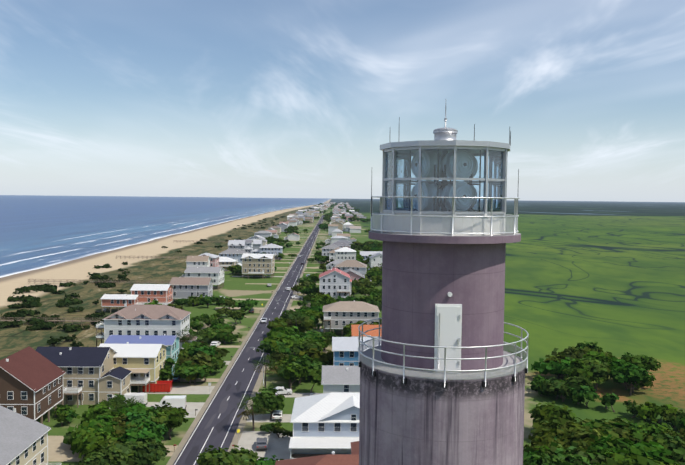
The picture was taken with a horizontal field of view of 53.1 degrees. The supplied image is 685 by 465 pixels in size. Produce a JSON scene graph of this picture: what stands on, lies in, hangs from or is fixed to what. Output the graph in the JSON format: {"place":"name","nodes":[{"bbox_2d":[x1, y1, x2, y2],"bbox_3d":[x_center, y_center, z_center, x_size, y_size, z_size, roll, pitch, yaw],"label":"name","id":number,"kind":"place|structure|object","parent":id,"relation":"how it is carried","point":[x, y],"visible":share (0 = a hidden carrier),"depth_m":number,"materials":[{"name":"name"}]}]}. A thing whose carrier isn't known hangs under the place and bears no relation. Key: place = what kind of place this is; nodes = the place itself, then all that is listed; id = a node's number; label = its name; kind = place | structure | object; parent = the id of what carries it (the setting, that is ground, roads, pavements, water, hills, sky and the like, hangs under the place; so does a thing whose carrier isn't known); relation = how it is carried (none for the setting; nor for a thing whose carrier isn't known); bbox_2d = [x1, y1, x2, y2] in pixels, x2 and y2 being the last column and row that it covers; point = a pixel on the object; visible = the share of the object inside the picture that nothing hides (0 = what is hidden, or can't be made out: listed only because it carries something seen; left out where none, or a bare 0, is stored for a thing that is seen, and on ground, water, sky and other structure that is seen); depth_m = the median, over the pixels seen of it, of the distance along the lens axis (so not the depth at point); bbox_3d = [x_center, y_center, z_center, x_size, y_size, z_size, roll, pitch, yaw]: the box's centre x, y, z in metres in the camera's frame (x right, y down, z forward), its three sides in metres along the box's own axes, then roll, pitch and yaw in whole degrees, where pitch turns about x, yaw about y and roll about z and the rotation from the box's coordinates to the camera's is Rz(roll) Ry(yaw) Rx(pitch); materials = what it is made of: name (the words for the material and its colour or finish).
{"place":"outdoors","nodes":[
{"label":"outdoors","id":0,"kind":"place"},
{"bbox_2d":[166,215,324,464],"bbox_3d":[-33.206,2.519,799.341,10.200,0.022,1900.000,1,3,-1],"label":"road","id":1,"kind":"structure","parent":0,"point":[217,422],"depth_m":154.34,"materials":[{"name":"grey asphalt"}]},
{"bbox_2d":[265,230,277,234],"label":"house","id":2,"kind":"structure","parent":0,"point":[274,231],"depth_m":736.14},
{"bbox_2d":[278,223,287,231],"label":"house","id":3,"kind":"structure","parent":0,"point":[283,226],"depth_m":858.70,"materials":[{"name":"grey"}]},
{"bbox_2d":[332,229,342,236],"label":"house","id":4,"kind":"structure","parent":0,"point":[335,232],"depth_m":715.06,"materials":[{"name":"white"}]},
{"bbox_2d":[0,195,684,464],"bbox_3d":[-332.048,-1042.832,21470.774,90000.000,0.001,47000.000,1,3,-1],"label":"ground","id":5,"kind":"structure","parent":0,"point":[608,276],"depth_m":412.24,"materials":[{"name":"green plant"}]},
{"bbox_2d":[0,406,61,464],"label":"house","id":6,"kind":"structure","parent":5,"relation":"on","point":[23,440],"depth_m":99.04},
{"bbox_2d":[0,346,65,423],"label":"house","id":7,"kind":"structure","parent":5,"relation":"on","point":[31,383],"depth_m":126.27,"materials":[{"name":"brown wood"}]},
{"bbox_2d":[0,317,99,324],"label":"boardwalk","id":8,"kind":"structure","parent":5,"relation":"on","point":[72,320],"depth_m":228.43,"materials":[{"name":"brown wood"}]},
{"bbox_2d":[35,347,131,407],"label":"house","id":9,"kind":"structure","parent":5,"relation":"on","point":[92,376],"depth_m":141.22,"materials":[{"name":"beige wood"}]},
{"bbox_2d":[28,279,169,283],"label":"boardwalk","id":10,"kind":"structure","parent":5,"relation":"on","point":[79,280],"depth_m":333.18,"materials":[{"name":"brown wood"}]},
{"bbox_2d":[52,394,188,464],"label":"trees","id":11,"kind":"object","parent":5,"relation":"on","point":[103,435],"visible":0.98,"depth_m":113.48,"materials":[{"name":"green plant"}]},
{"bbox_2d":[99,342,167,392],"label":"house","id":12,"kind":"structure","parent":5,"relation":"on","point":[144,363],"depth_m":150.26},
{"bbox_2d":[101,284,173,312],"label":"house","id":13,"kind":"structure","parent":5,"relation":"on","point":[141,294],"depth_m":256.01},
{"bbox_2d":[0,216,284,332],"bbox_3d":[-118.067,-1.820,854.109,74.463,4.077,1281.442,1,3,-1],"label":"dune shrubs","id":14,"kind":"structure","parent":5,"relation":"on","point":[32,301],"depth_m":269.11,"materials":[{"name":"green plant"}]},
{"bbox_2d":[104,334,180,373],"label":"house","id":15,"kind":"structure","parent":5,"relation":"on","point":[171,342],"depth_m":165.44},
{"bbox_2d":[96,304,196,348],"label":"house","id":16,"kind":"structure","parent":5,"relation":"on","point":[133,319],"depth_m":180.93,"materials":[{"name":"white wood"}]},
{"bbox_2d":[116,256,186,258],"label":"boardwalk","id":17,"kind":"structure","parent":5,"relation":"on","point":[147,257],"depth_m":467.83,"materials":[{"name":"brown wood"}]},
{"bbox_2d":[47,294,258,383],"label":"trees","id":18,"kind":"object","parent":5,"relation":"on","point":[195,359],"visible":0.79,"depth_m":198.42,"materials":[{"name":"green plant"}]},
{"bbox_2d":[48,221,330,461],"bbox_3d":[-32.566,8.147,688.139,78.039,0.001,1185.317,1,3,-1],"label":"driveways","id":19,"kind":"structure","parent":5,"relation":"on","point":[59,450],"depth_m":125.07,"materials":[{"name":"concrete"}]},
{"bbox_2d":[124,392,147,405],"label":"van","id":20,"kind":"object","parent":19,"relation":"on","point":[141,396],"visible":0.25,"depth_m":139.47,"materials":[{"name":"paint"}]},
{"bbox_2d":[142,381,171,392],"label":"dumpster","id":21,"kind":"object","parent":19,"relation":"on","point":[162,386],"visible":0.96,"depth_m":150.37,"materials":[{"name":"paint"}]},
{"bbox_2d":[155,395,186,408],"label":"van","id":22,"kind":"object","parent":19,"relation":"on","point":[177,401],"visible":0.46,"depth_m":137.74,"materials":[{"name":"paint"}]},
{"bbox_2d":[172,374,179,381],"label":"car","id":23,"kind":"object","parent":19,"relation":"on","point":[175,378],"visible":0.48,"depth_m":158.74,"materials":[{"name":"paint"}]},
{"bbox_2d":[210,341,220,346],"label":"car","id":24,"kind":"object","parent":19,"relation":"on","point":[217,343],"visible":0.75,"depth_m":196.35,"materials":[{"name":"paint"}]},
{"bbox_2d":[256,437,266,449],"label":"car","id":25,"kind":"object","parent":19,"relation":"on","point":[261,443],"visible":1,"depth_m":116.82,"materials":[{"name":"paint"}]},
{"bbox_2d":[272,410,282,420],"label":"car","id":26,"kind":"object","parent":19,"relation":"on","point":[277,414],"visible":1,"depth_m":132.30,"materials":[{"name":"paint"}]},
{"bbox_2d":[274,387,292,394],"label":"pickup truck","id":27,"kind":"object","parent":19,"relation":"on","point":[282,390],"visible":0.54,"depth_m":149.60,"materials":[{"name":"paint"}]},
{"bbox_2d":[291,295,301,298],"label":"car","id":28,"kind":"object","parent":19,"relation":"on","point":[295,296],"visible":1,"depth_m":291.89,"materials":[{"name":"paint"}]},
{"bbox_2d":[169,277,213,304],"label":"house","id":29,"kind":"structure","parent":5,"relation":"on","point":[185,287],"depth_m":273.35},
{"bbox_2d":[186,255,210,266],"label":"house","id":30,"kind":"structure","parent":5,"relation":"on","point":[199,261],"depth_m":342.58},
{"bbox_2d":[174,240,225,242],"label":"boardwalk","id":31,"kind":"structure","parent":5,"relation":"on","point":[180,241],"depth_m":637.50,"materials":[{"name":"beige wood"}]},
{"bbox_2d":[180,266,224,289],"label":"house","id":32,"kind":"structure","parent":5,"relation":"on","point":[216,274],"depth_m":317.62,"materials":[{"name":"white wood"}]},
{"bbox_2d":[102,310,304,430],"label":"trees","id":33,"kind":"object","parent":5,"relation":"on","point":[184,338],"visible":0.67,"depth_m":127.48,"materials":[{"name":"green plant"}]},
{"bbox_2d":[198,253,219,266],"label":"house","id":34,"kind":"structure","parent":5,"relation":"on","point":[214,261],"depth_m":369.38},
{"bbox_2d":[219,257,241,270],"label":"house","id":35,"kind":"structure","parent":5,"relation":"on","point":[225,262],"depth_m":399.81,"materials":[{"name":"white"}]},
{"bbox_2d":[218,248,247,263],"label":"house","id":36,"kind":"structure","parent":5,"relation":"on","point":[236,254],"depth_m":424.69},
{"bbox_2d":[228,240,252,253],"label":"house","id":37,"kind":"structure","parent":5,"relation":"on","point":[238,244],"depth_m":459.55,"materials":[{"name":"white"}]},
{"bbox_2d":[173,249,311,451],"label":"street clutter","id":38,"kind":"object","parent":5,"relation":"on","point":[238,430],"visible":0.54,"depth_m":134.79,"materials":[{"name":"paint"}]},
{"bbox_2d":[246,240,252,249],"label":"house","id":39,"kind":"structure","parent":5,"relation":"on","point":[249,243],"depth_m":488.41,"materials":[{"name":"white"}]},
{"bbox_2d":[245,239,262,249],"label":"house","id":40,"kind":"structure","parent":5,"relation":"on","point":[257,243],"depth_m":522.07,"materials":[{"name":"white"}]},
{"bbox_2d":[248,235,264,238],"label":"house","id":41,"kind":"structure","parent":5,"relation":"on","point":[256,236],"depth_m":575.45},
{"bbox_2d":[250,347,263,384],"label":"street light","id":42,"kind":"object","parent":5,"relation":"on","point":[263,365],"visible":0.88,"depth_m":157.01,"materials":[{"name":"grey metal"}]},
{"bbox_2d":[241,253,274,278],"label":"house","id":43,"kind":"structure","parent":5,"relation":"on","point":[261,264],"depth_m":363.51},
{"bbox_2d":[256,237,266,245],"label":"house","id":44,"kind":"structure","parent":5,"relation":"on","point":[264,241],"depth_m":549.04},
{"bbox_2d":[254,231,278,237],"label":"house","id":45,"kind":"structure","parent":5,"relation":"on","point":[264,234],"depth_m":671.01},
{"bbox_2d":[252,243,282,258],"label":"house","id":46,"kind":"structure","parent":5,"relation":"on","point":[274,249],"depth_m":476.98,"materials":[{"name":"white"}]},
{"bbox_2d":[226,216,318,274],"bbox_3d":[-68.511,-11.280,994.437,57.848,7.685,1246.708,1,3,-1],"label":"trees","id":47,"kind":"object","parent":5,"relation":"on","point":[236,268],"visible":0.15,"depth_m":611.62,"materials":[{"name":"green plant"}]},
{"bbox_2d":[268,226,280,233],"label":"house","id":48,"kind":"structure","parent":5,"relation":"on","point":[277,228],"depth_m":797.47,"materials":[{"name":"beige"}]},
{"bbox_2d":[196,250,381,464],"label":"trees","id":49,"kind":"object","parent":5,"relation":"on","point":[281,340],"visible":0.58,"depth_m":177.04,"materials":[{"name":"green plant"}]},
{"bbox_2d":[284,233,298,240],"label":"house","id":50,"kind":"structure","parent":5,"relation":"on","point":[293,236],"depth_m":686.77,"materials":[{"name":"white"}]},
{"bbox_2d":[287,220,296,226],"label":"house","id":51,"kind":"structure","parent":5,"relation":"on","point":[293,223],"depth_m":986.65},
{"bbox_2d":[305,217,312,222],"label":"house","id":52,"kind":"structure","parent":5,"relation":"on","point":[310,219],"depth_m":1154.99,"materials":[{"name":"beige"}]},
{"bbox_2d":[275,441,358,464],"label":"house","id":53,"kind":"structure","parent":5,"relation":"on","point":[333,458],"depth_m":85.00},
{"bbox_2d":[289,392,359,458],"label":"house","id":54,"kind":"structure","parent":5,"relation":"on","point":[325,423],"depth_m":108.28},
{"bbox_2d":[287,202,366,220],"bbox_3d":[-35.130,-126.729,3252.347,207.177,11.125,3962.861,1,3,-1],"label":"houses","id":55,"kind":"structure","parent":5,"relation":"on","point":[300,214],"depth_m":1667.72,"materials":[{"name":"grey"}]},
{"bbox_2d":[302,203,359,213],"bbox_3d":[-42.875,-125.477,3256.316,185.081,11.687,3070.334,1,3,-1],"label":"houses","id":56,"kind":"structure","parent":5,"relation":"on","point":[339,207],"depth_m":2352.84,"materials":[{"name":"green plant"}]},
{"bbox_2d":[322,244,341,255],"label":"house","id":57,"kind":"structure","parent":5,"relation":"on","point":[326,249],"depth_m":473.20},
{"bbox_2d":[328,224,337,235],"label":"house","id":58,"kind":"structure","parent":5,"relation":"on","point":[331,227],"depth_m":783.02,"materials":[{"name":"white"}]},
{"bbox_2d":[326,260,342,269],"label":"house","id":59,"kind":"structure","parent":5,"relation":"on","point":[331,265],"depth_m":382.05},
{"bbox_2d":[329,247,339,261],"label":"house","id":60,"kind":"structure","parent":5,"relation":"on","point":[331,254],"depth_m":440.26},
{"bbox_2d":[310,365,359,395],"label":"house","id":61,"kind":"structure","parent":5,"relation":"on","point":[343,379],"depth_m":131.12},
{"bbox_2d":[319,267,351,299],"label":"house","id":62,"kind":"structure","parent":5,"relation":"on","point":[335,282],"depth_m":277.47,"materials":[{"name":"white wood"}]},
{"bbox_2d":[325,236,347,244],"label":"house","id":63,"kind":"structure","parent":5,"relation":"on","point":[334,239],"depth_m":599.67,"materials":[{"name":"white"}]},
{"bbox_2d":[330,221,342,230],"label":"house","id":64,"kind":"structure","parent":5,"relation":"on","point":[340,225],"depth_m":869.81,"materials":[{"name":"beige"}]},
{"bbox_2d":[334,242,350,247],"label":"house","id":65,"kind":"structure","parent":5,"relation":"on","point":[342,244],"depth_m":510.04,"materials":[{"name":"grey"}]},
{"bbox_2d":[333,240,351,244],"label":"house","id":66,"kind":"structure","parent":5,"relation":"on","point":[348,242],"depth_m":573.29,"materials":[{"name":"grey"}]},
{"bbox_2d":[307,212,382,284],"bbox_3d":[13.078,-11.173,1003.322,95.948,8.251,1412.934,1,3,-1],"label":"trees","id":67,"kind":"object","parent":5,"relation":"on","point":[375,245],"visible":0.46,"depth_m":536.26,"materials":[{"name":"green plant"}]},
{"bbox_2d":[334,247,355,260],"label":"house","id":68,"kind":"structure","parent":5,"relation":"on","point":[345,253],"depth_m":415.11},
{"bbox_2d":[337,233,356,241],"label":"house","id":69,"kind":"structure","parent":5,"relation":"on","point":[348,236],"depth_m":630.93,"materials":[{"name":"beige"}]},
{"bbox_2d":[343,225,353,231],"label":"house","id":70,"kind":"structure","parent":5,"relation":"on","point":[346,229],"depth_m":880.40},
{"bbox_2d":[321,300,379,336],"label":"house","id":71,"kind":"structure","parent":5,"relation":"on","point":[339,315],"depth_m":213.31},
{"bbox_2d":[335,260,366,274],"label":"house","id":72,"kind":"structure","parent":5,"relation":"on","point":[358,266],"depth_m":351.15,"materials":[{"name":"beige"}]},
{"bbox_2d":[332,335,378,365],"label":"house","id":73,"kind":"structure","parent":5,"relation":"on","point":[345,350],"depth_m":158.87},
{"bbox_2d":[343,268,370,280],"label":"house","id":74,"kind":"structure","parent":5,"relation":"on","point":[354,274],"depth_m":325.62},
{"bbox_2d":[351,325,381,336],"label":"house","id":75,"kind":"structure","parent":5,"relation":"on","point":[355,331],"depth_m":177.38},
{"bbox_2d":[360,251,382,263],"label":"house","id":76,"kind":"structure","parent":5,"relation":"on","point":[365,254],"depth_m":453.91,"materials":[{"name":"white"}]},
{"bbox_2d":[368,253,381,270],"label":"house","id":77,"kind":"structure","parent":5,"relation":"on","point":[375,259],"depth_m":407.01,"materials":[{"name":"white"}]},
{"bbox_2d":[358,105,528,464],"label":"lighthouse tower","id":78,"kind":"structure","parent":5,"relation":"on","point":[442,376],"depth_m":20.82,"materials":[{"name":"concrete"}]},
{"bbox_2d":[523,341,684,464],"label":"trees","id":79,"kind":"object","parent":5,"relation":"on","point":[559,437],"visible":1,"depth_m":115.14,"materials":[{"name":"green plant"}]},
{"bbox_2d":[0,0,684,201],"label":"sky","id":80,"kind":"structure","parent":0,"point":[142,98],"materials":[{"name":"blue"}]},
{"bbox_2d":[349,226,360,232],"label":"house","id":81,"kind":"structure","parent":0,"point":[355,229],"depth_m":848.41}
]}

